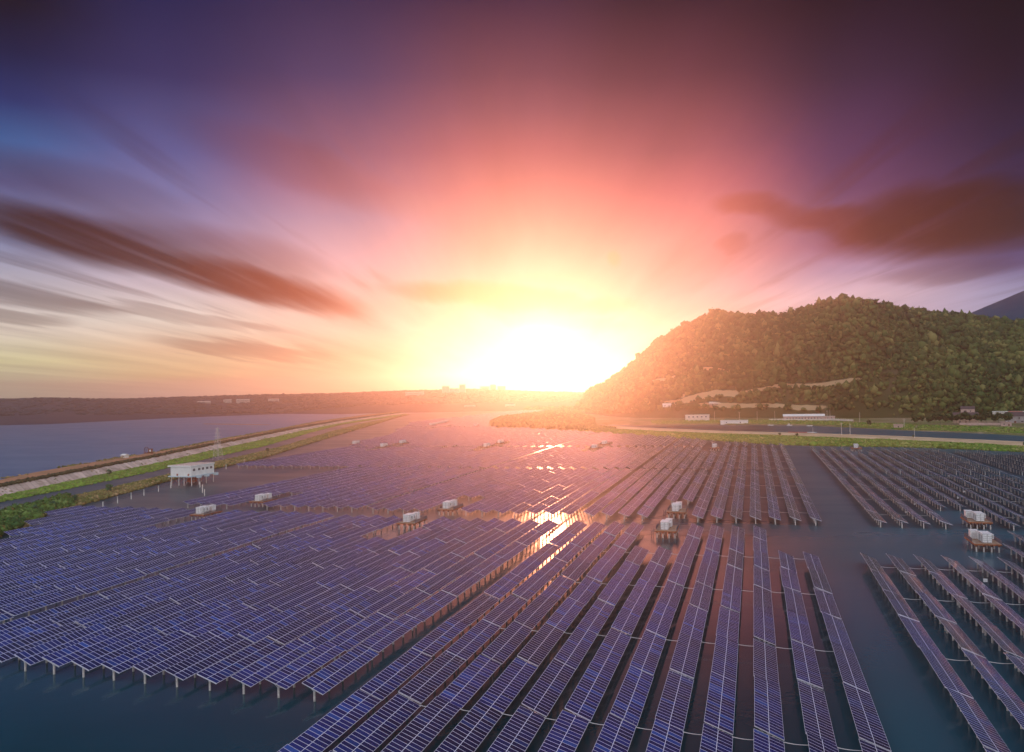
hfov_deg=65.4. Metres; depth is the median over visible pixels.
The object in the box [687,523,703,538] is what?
solar table
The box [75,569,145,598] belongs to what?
solar table
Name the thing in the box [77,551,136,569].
solar table
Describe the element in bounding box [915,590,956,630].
solar table
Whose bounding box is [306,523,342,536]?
solar table
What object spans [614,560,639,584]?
solar table
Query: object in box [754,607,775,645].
solar table
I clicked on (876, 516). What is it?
solar table
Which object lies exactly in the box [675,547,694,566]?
solar table
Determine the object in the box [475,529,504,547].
solar table
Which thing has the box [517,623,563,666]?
solar table
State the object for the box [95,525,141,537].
solar table
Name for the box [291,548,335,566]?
solar table
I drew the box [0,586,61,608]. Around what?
solar table
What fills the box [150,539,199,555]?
solar table
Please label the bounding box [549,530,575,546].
solar table
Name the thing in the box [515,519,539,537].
solar table
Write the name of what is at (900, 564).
solar table
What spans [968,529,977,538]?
transformer cabinet
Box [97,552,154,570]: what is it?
solar table
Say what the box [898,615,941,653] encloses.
solar table
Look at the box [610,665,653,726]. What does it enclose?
solar table
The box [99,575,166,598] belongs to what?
solar table
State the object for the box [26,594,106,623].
solar table
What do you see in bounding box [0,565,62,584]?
solar table
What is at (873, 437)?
sandy road
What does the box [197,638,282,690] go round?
solar table
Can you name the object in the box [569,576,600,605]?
solar table
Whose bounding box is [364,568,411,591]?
solar table
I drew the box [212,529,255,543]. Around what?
solar table
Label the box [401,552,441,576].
solar table
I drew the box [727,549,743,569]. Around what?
solar table
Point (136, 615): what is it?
solar table
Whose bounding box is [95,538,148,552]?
solar table
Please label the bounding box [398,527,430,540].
solar table
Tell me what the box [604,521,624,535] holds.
solar table
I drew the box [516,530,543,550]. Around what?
solar table
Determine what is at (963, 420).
gabled house
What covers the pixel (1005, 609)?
solar table
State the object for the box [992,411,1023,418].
long white house
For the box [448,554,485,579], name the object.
solar table
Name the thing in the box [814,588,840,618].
solar table
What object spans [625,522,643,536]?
solar table
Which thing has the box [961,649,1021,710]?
solar table
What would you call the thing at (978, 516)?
inverter container
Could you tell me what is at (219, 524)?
solar table
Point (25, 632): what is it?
solar table
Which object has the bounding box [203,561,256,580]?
solar table
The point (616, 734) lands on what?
solar table
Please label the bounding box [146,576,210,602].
solar table
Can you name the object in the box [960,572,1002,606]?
solar table
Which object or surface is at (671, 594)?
solar table
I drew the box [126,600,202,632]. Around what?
solar table
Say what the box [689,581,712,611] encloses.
solar table
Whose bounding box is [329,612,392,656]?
solar table
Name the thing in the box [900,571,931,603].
solar table
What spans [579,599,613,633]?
solar table
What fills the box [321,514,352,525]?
solar table
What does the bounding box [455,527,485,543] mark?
solar table
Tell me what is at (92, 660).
solar table
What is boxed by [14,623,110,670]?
solar table
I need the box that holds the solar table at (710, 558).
[701,548,719,569]
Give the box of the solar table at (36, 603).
[1,587,85,620]
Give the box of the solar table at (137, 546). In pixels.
[113,538,164,553]
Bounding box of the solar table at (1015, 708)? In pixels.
[995,692,1023,728]
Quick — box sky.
[0,0,1023,398]
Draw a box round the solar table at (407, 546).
[388,537,425,554]
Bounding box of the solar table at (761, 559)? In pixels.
[754,549,769,571]
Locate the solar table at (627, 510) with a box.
[618,505,635,519]
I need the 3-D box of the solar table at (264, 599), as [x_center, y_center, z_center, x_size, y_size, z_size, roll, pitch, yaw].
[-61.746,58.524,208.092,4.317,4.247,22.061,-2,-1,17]
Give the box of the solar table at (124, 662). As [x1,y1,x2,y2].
[101,630,193,680]
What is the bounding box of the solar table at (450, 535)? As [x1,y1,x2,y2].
[436,527,467,542]
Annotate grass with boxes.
[0,414,401,501]
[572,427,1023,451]
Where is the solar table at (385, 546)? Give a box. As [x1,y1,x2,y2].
[368,537,404,553]
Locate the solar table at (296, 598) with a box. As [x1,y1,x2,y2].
[268,583,328,611]
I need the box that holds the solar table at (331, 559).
[312,548,357,567]
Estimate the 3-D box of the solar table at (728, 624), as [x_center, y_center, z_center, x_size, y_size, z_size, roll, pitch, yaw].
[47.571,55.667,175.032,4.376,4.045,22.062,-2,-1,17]
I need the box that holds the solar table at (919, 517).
[908,511,930,527]
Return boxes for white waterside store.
[720,420,747,424]
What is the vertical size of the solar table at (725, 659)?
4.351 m
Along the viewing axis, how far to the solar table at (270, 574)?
232.80 m
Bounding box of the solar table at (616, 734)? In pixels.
[592,713,635,751]
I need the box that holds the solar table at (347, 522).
[337,515,368,526]
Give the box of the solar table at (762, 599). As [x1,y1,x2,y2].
[753,584,772,614]
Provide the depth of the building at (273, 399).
2633.51 m
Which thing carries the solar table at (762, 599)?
on the water
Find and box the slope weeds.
[2,419,361,491]
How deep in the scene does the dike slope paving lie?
619.25 m
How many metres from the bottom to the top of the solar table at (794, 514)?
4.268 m
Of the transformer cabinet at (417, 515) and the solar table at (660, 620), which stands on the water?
the solar table at (660, 620)
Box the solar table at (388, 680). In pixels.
[360,648,431,700]
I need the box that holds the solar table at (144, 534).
[127,526,172,539]
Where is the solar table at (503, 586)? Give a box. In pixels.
[484,572,523,599]
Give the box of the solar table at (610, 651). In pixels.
[592,628,630,672]
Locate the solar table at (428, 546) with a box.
[409,538,445,555]
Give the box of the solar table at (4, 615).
[0,609,12,623]
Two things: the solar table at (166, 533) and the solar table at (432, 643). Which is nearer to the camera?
the solar table at (432, 643)
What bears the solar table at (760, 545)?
on the water
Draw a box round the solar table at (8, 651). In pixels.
[0,622,83,662]
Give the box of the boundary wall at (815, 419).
[769,418,852,420]
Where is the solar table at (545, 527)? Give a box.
[534,519,558,535]
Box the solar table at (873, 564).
[861,553,886,574]
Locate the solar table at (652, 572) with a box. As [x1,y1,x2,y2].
[640,561,664,585]
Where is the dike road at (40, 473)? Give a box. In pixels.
[0,412,392,482]
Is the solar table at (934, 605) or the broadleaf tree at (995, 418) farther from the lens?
the broadleaf tree at (995, 418)
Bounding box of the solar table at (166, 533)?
[143,527,189,539]
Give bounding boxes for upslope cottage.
[709,402,718,405]
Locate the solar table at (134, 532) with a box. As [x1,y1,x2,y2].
[112,526,158,538]
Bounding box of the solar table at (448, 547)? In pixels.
[430,539,464,556]
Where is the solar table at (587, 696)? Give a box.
[565,662,613,721]
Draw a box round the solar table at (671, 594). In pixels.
[658,580,683,609]
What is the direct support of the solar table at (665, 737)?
on the water
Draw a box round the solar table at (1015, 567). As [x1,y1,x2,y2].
[997,557,1023,582]
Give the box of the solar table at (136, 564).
[116,553,173,571]
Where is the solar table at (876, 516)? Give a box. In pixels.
[867,510,886,526]
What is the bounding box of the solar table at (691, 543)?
[682,534,699,552]
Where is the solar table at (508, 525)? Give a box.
[495,518,521,533]
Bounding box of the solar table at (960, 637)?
[936,616,985,664]
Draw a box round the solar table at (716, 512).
[711,507,723,522]
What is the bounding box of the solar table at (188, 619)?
[154,601,229,634]
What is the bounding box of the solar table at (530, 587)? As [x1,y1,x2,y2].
[512,573,549,600]
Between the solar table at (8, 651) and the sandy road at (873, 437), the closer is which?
the solar table at (8, 651)
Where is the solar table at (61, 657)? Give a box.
[42,625,138,673]
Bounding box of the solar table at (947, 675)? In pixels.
[919,646,973,706]
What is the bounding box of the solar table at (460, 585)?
[442,571,484,602]
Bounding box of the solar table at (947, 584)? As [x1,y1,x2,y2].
[929,571,967,604]
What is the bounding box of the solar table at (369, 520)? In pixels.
[353,515,385,526]
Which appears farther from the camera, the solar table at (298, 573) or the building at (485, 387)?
the building at (485, 387)
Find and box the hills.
[0,390,580,424]
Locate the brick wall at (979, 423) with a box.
[959,423,999,424]
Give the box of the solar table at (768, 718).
[754,675,783,740]
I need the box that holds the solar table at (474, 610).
[453,594,498,630]
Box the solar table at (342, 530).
[323,524,359,537]
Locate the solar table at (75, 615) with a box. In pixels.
[49,595,130,625]
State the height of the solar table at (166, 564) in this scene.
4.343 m
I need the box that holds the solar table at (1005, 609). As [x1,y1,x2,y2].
[982,594,1023,634]
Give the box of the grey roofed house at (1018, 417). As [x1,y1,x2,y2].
[1005,412,1023,422]
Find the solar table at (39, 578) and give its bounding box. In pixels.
[13,566,82,587]
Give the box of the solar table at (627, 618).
[611,600,644,634]
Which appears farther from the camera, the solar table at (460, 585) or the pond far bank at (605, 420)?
the pond far bank at (605, 420)
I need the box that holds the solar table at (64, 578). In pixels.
[33,567,102,588]
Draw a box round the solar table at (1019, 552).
[1004,544,1023,561]
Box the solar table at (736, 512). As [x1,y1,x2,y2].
[730,507,741,522]
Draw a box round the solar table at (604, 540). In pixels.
[592,532,614,549]
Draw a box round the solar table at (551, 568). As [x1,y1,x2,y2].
[535,557,566,579]
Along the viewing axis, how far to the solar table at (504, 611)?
188.78 m
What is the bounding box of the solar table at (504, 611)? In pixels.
[482,594,526,626]
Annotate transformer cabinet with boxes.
[208,505,215,510]
[413,512,419,518]
[964,510,971,517]
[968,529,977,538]
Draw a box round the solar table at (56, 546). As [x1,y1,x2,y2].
[44,536,97,549]
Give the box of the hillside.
[584,301,1023,417]
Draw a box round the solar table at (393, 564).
[379,552,418,571]
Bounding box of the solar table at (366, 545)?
[349,536,387,552]
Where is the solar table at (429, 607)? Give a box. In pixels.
[406,590,456,627]
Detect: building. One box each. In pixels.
[236,399,249,402]
[268,398,278,400]
[405,392,423,395]
[442,385,449,392]
[450,388,458,392]
[459,384,465,392]
[480,386,489,390]
[490,384,495,389]
[497,386,505,389]
[783,414,824,418]
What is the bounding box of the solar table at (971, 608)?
[949,592,992,632]
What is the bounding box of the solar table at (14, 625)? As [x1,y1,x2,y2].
[0,617,34,634]
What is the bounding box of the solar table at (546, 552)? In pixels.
[531,543,560,560]
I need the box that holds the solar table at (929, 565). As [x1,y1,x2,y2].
[913,554,945,582]
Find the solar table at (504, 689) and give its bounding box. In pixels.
[479,657,537,712]
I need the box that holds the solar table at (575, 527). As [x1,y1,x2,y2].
[565,520,586,534]
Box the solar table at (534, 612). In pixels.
[514,595,555,628]
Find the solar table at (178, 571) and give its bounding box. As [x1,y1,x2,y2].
[159,558,217,578]
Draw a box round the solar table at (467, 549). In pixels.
[451,539,485,558]
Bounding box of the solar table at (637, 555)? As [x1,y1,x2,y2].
[625,545,648,565]
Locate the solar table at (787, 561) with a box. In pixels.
[778,550,796,571]
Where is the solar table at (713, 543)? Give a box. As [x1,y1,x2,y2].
[705,535,721,552]
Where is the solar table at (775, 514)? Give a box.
[768,508,780,524]
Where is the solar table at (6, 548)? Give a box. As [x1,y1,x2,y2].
[0,546,14,551]
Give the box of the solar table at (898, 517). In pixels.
[886,509,907,527]
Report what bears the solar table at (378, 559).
on the water
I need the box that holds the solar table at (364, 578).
[340,566,389,590]
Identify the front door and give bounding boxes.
[982,534,991,542]
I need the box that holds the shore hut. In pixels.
[893,424,902,427]
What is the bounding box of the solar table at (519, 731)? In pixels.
[487,706,545,751]
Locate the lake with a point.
(25, 449)
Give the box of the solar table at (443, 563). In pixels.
[423,553,463,577]
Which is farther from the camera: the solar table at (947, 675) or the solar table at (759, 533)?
the solar table at (759, 533)
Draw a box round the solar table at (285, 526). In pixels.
[266,520,304,537]
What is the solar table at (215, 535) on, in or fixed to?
on the water
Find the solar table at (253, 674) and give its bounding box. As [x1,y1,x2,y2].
[231,639,313,693]
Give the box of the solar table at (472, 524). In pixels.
[459,518,485,530]
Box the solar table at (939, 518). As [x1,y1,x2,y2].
[927,511,950,528]
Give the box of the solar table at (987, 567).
[969,556,1007,585]
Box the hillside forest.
[523,293,1023,416]
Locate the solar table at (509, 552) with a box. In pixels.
[495,541,527,564]
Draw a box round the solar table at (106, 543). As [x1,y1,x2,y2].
[78,537,131,551]
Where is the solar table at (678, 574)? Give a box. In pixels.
[668,562,689,586]
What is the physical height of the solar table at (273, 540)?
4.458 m
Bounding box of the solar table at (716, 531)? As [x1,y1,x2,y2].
[709,524,723,538]
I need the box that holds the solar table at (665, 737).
[646,718,683,751]
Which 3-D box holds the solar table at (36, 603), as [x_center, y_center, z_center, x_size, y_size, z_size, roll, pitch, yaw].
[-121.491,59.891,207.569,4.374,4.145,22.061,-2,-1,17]
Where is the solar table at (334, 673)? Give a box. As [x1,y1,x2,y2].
[302,644,378,701]
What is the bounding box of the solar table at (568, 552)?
[554,543,581,562]
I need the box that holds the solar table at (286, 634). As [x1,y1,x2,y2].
[267,608,336,644]
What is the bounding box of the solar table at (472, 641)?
[446,619,499,660]
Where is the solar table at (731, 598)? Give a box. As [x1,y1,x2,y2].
[721,582,740,612]
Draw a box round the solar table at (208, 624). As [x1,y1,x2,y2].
[180,604,254,636]
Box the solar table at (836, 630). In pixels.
[822,612,853,650]
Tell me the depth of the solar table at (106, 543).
284.55 m
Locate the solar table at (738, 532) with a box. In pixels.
[731,525,744,539]
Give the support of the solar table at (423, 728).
on the water
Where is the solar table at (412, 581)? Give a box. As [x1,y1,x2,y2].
[391,569,435,597]
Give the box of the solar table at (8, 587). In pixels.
[0,582,19,592]
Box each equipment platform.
[189,508,222,519]
[249,496,277,506]
[396,515,426,529]
[436,503,463,515]
[651,522,679,537]
[663,505,687,518]
[850,446,862,451]
[960,513,992,529]
[964,533,1001,552]
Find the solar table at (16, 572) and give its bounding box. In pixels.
[0,564,44,579]
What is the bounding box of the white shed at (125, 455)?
[121,454,128,457]
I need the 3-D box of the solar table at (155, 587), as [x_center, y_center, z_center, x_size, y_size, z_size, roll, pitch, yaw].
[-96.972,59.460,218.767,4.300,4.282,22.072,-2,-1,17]
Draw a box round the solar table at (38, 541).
[11,534,67,547]
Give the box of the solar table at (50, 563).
[39,549,100,567]
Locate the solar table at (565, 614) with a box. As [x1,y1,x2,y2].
[546,597,584,631]
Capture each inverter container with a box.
[195,505,209,513]
[255,494,266,500]
[403,513,415,521]
[443,500,453,508]
[660,519,671,529]
[672,502,681,510]
[972,511,985,520]
[978,531,993,542]
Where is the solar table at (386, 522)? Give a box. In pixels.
[370,515,400,532]
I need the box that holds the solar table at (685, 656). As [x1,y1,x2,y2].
[670,632,700,678]
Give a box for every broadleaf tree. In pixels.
[917,414,924,420]
[930,413,938,424]
[937,414,943,424]
[945,412,953,419]
[961,412,969,422]
[972,414,980,420]
[981,411,990,422]
[990,414,997,422]
[1001,413,1008,419]
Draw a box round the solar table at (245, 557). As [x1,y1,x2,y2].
[229,545,277,563]
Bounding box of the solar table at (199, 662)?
[164,634,253,686]
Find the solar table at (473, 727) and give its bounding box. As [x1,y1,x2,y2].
[434,701,502,751]
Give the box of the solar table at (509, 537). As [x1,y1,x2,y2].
[496,529,523,549]
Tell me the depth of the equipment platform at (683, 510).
332.98 m
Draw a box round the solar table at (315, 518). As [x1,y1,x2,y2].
[299,512,332,527]
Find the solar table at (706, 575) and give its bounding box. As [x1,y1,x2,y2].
[696,563,715,587]
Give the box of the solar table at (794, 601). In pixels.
[784,586,806,616]
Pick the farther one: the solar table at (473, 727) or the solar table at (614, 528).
the solar table at (614, 528)
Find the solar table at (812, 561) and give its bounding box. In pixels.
[803,552,823,572]
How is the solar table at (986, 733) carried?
on the water
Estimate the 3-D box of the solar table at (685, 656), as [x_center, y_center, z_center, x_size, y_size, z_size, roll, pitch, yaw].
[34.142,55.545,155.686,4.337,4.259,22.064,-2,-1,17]
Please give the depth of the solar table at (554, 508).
345.37 m
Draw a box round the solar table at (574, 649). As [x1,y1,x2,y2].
[554,625,597,669]
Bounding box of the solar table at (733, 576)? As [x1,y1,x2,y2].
[724,565,741,588]
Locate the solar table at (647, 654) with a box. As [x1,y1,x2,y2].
[630,630,665,675]
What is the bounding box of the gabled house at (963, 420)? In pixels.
[952,412,978,422]
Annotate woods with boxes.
[0,388,583,415]
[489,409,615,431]
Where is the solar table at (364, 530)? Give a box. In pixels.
[342,525,378,538]
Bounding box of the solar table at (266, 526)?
[249,519,287,531]
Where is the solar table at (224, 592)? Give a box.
[193,579,256,605]
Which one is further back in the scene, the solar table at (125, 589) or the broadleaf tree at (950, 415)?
the broadleaf tree at (950, 415)
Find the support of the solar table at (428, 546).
on the water
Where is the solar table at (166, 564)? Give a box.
[135,553,195,578]
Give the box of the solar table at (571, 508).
[561,503,580,517]
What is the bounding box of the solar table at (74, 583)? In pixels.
[54,568,122,590]
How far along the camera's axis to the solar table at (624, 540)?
270.50 m
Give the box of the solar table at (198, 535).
[178,528,220,541]
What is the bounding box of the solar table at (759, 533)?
[754,525,766,540]
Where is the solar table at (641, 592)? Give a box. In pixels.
[627,578,654,606]
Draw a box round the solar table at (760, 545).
[753,537,767,554]
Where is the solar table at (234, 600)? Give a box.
[217,581,279,607]
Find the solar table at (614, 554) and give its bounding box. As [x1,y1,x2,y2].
[601,545,625,564]
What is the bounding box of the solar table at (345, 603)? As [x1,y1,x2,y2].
[322,586,378,619]
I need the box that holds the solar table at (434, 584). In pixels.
[416,569,460,600]
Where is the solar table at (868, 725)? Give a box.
[843,683,890,751]
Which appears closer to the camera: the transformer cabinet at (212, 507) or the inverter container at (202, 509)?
the inverter container at (202, 509)
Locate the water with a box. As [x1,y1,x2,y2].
[0,411,1023,751]
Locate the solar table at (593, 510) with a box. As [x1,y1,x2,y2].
[584,504,602,518]
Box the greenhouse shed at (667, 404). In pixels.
[662,403,675,406]
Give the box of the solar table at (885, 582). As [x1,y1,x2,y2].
[870,569,901,595]
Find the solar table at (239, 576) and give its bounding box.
[225,561,278,582]
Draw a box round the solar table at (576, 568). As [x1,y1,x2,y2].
[561,557,590,580]
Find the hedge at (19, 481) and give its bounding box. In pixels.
[0,412,401,486]
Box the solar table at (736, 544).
[729,535,743,553]
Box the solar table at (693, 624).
[680,604,706,640]
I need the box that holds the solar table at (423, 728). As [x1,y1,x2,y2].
[381,696,460,751]
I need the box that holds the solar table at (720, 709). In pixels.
[704,671,735,734]
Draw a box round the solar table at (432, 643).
[412,617,468,656]
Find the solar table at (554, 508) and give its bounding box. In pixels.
[544,503,564,517]
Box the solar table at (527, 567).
[510,556,543,583]
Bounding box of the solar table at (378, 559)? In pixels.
[356,550,398,569]
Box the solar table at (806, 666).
[791,640,822,688]
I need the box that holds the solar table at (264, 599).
[243,582,303,609]
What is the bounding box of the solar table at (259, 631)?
[238,606,307,646]
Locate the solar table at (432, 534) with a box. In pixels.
[417,526,447,541]
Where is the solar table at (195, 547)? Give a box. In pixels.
[168,540,217,555]
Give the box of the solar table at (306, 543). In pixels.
[291,534,329,549]
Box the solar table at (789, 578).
[780,567,800,591]
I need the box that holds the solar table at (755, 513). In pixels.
[750,507,760,523]
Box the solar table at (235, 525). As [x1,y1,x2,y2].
[217,519,256,530]
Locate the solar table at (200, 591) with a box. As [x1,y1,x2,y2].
[169,577,234,603]
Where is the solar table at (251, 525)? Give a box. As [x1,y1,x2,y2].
[233,519,270,531]
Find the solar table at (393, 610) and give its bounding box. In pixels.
[377,589,429,625]
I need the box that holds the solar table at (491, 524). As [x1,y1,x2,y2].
[477,518,503,534]
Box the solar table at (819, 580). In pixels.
[808,567,831,593]
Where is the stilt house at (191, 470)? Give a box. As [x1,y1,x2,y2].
[167,462,218,485]
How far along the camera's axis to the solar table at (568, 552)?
253.30 m
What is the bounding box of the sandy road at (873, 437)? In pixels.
[615,426,1023,445]
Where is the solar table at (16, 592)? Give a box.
[0,585,38,600]
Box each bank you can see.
[586,414,1023,435]
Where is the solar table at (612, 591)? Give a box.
[598,577,627,605]
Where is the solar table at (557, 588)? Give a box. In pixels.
[540,575,574,601]
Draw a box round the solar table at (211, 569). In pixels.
[180,559,237,579]
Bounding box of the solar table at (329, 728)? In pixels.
[289,689,380,751]
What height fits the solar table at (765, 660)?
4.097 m
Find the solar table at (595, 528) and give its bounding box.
[584,521,605,535]
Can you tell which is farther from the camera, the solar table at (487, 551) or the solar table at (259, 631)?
the solar table at (487, 551)
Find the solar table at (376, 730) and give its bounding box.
[333,694,420,751]
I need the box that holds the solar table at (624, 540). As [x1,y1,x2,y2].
[614,533,635,549]
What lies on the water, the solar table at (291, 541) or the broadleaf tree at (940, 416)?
the solar table at (291, 541)
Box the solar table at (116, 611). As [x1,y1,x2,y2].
[75,596,155,627]
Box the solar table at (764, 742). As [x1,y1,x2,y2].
[754,729,784,751]
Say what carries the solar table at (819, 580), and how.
on the water
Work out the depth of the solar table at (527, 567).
233.95 m
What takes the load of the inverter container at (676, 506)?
on the equipment platform at (683, 510)
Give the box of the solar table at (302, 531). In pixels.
[288,523,324,536]
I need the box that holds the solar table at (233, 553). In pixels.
[210,545,259,561]
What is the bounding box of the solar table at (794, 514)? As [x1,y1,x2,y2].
[787,508,800,524]
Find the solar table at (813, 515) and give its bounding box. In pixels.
[806,508,821,525]
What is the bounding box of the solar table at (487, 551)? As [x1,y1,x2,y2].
[474,540,506,563]
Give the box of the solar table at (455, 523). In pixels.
[440,517,468,530]
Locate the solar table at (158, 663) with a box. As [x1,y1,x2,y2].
[133,632,223,683]
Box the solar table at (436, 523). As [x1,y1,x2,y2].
[422,516,451,529]
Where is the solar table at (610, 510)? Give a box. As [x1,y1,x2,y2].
[601,504,618,519]
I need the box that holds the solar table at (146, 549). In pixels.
[131,539,181,554]
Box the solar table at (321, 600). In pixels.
[295,585,352,613]
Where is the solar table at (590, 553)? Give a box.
[578,544,603,562]
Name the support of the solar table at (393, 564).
on the water
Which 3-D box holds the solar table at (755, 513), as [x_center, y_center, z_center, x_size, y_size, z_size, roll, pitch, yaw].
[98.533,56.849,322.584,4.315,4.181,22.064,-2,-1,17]
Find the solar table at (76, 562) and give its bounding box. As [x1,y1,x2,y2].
[58,550,118,567]
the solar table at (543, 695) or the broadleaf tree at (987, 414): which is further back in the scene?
the broadleaf tree at (987, 414)
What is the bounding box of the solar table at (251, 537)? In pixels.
[229,530,273,549]
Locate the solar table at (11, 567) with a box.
[0,563,26,572]
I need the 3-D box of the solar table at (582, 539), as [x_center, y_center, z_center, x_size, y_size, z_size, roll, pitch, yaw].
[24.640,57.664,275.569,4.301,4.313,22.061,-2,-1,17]
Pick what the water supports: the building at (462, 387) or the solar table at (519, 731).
the solar table at (519, 731)
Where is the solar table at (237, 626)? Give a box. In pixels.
[209,605,280,639]
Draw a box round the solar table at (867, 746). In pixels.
[859,739,889,751]
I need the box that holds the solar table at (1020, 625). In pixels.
[1012,620,1023,637]
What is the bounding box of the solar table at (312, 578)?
[293,565,343,587]
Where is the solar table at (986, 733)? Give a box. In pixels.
[946,687,1010,751]
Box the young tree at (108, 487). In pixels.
[105,484,113,490]
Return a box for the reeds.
[23,414,408,527]
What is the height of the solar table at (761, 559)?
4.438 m
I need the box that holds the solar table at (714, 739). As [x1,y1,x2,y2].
[700,724,732,751]
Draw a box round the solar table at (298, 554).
[271,547,317,564]
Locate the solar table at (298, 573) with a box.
[269,563,322,585]
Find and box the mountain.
[972,291,1023,319]
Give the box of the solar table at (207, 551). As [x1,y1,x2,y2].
[186,541,237,562]
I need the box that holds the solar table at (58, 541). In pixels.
[28,535,83,548]
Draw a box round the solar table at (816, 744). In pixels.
[806,732,838,751]
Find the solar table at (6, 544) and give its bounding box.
[0,533,50,547]
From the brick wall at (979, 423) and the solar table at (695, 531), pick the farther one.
the brick wall at (979, 423)
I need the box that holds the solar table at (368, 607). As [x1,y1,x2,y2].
[350,587,404,622]
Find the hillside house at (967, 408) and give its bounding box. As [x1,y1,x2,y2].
[960,406,974,411]
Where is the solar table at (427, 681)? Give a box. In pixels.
[398,651,465,703]
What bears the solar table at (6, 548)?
on the water
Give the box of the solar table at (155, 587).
[123,575,189,599]
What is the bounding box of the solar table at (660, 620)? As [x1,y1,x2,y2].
[646,602,675,637]
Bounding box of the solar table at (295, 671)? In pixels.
[265,641,345,697]
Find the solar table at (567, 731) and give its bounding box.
[538,710,589,751]
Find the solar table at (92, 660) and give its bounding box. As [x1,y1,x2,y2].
[71,628,165,677]
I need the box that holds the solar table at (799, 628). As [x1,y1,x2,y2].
[787,609,813,647]
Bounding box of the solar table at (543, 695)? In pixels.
[522,659,574,716]
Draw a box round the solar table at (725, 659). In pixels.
[711,634,737,681]
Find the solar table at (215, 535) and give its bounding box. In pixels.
[194,529,237,542]
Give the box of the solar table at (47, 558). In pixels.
[21,549,81,565]
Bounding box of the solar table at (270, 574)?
[247,561,299,584]
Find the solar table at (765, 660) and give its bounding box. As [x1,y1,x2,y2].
[753,638,778,685]
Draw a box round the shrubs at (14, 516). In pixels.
[0,492,77,537]
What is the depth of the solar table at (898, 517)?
305.01 m
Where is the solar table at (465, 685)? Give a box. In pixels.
[438,655,500,708]
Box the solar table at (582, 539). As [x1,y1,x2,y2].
[570,531,594,547]
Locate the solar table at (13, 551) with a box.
[0,546,31,556]
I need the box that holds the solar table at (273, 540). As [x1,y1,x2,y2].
[252,533,295,547]
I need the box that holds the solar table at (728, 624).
[716,606,739,642]
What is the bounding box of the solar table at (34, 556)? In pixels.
[3,548,66,564]
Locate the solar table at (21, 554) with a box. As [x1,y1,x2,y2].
[0,547,48,563]
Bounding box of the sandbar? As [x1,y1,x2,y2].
[220,424,267,424]
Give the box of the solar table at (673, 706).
[655,670,693,730]
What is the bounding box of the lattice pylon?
[213,428,222,458]
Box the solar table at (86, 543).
[61,536,115,550]
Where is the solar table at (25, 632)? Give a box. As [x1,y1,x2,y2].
[0,619,59,646]
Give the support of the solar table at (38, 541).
on the water
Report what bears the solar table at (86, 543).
on the water
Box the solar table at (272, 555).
[250,546,297,564]
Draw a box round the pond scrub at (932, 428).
[651,419,1023,432]
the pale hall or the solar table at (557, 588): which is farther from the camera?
the pale hall
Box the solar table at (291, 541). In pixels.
[271,534,312,548]
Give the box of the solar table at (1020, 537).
[1008,531,1023,544]
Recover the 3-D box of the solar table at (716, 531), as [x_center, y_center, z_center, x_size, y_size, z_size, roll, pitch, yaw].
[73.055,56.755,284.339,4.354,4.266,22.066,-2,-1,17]
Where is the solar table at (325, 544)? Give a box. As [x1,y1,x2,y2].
[309,534,349,550]
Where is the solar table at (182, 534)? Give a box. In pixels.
[160,528,205,540]
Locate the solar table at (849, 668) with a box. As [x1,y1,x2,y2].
[831,642,869,693]
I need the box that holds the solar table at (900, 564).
[886,553,915,581]
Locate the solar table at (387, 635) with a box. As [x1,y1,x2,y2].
[360,614,421,659]
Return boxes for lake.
[0,412,421,479]
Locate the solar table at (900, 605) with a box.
[882,589,919,621]
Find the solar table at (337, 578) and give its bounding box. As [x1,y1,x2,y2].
[316,565,366,588]
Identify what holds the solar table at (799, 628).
on the water
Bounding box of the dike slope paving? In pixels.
[0,413,402,495]
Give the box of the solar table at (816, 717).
[797,680,836,745]
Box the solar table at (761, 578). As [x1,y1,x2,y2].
[754,566,770,590]
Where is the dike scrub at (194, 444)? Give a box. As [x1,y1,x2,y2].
[1,411,399,478]
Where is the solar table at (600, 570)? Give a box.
[586,559,614,581]
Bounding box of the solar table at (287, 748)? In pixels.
[277,744,300,751]
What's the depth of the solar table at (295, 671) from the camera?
153.21 m
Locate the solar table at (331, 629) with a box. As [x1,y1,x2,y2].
[298,610,364,651]
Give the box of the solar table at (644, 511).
[637,505,653,520]
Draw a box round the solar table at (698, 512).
[692,506,705,521]
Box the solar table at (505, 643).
[482,621,530,663]
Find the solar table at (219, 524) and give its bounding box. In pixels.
[201,518,239,529]
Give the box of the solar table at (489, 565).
[471,555,506,581]
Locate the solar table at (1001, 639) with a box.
[973,617,1023,667]
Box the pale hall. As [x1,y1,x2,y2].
[685,414,708,420]
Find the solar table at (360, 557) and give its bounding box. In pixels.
[333,550,377,568]
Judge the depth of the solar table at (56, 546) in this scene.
288.03 m
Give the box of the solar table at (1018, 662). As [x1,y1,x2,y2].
[1003,652,1023,673]
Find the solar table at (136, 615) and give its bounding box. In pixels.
[101,599,178,629]
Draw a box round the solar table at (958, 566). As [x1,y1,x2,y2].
[941,555,973,584]
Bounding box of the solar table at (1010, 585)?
[991,573,1023,602]
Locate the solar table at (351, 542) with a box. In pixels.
[328,536,368,551]
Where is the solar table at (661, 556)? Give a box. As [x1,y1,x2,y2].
[651,546,671,566]

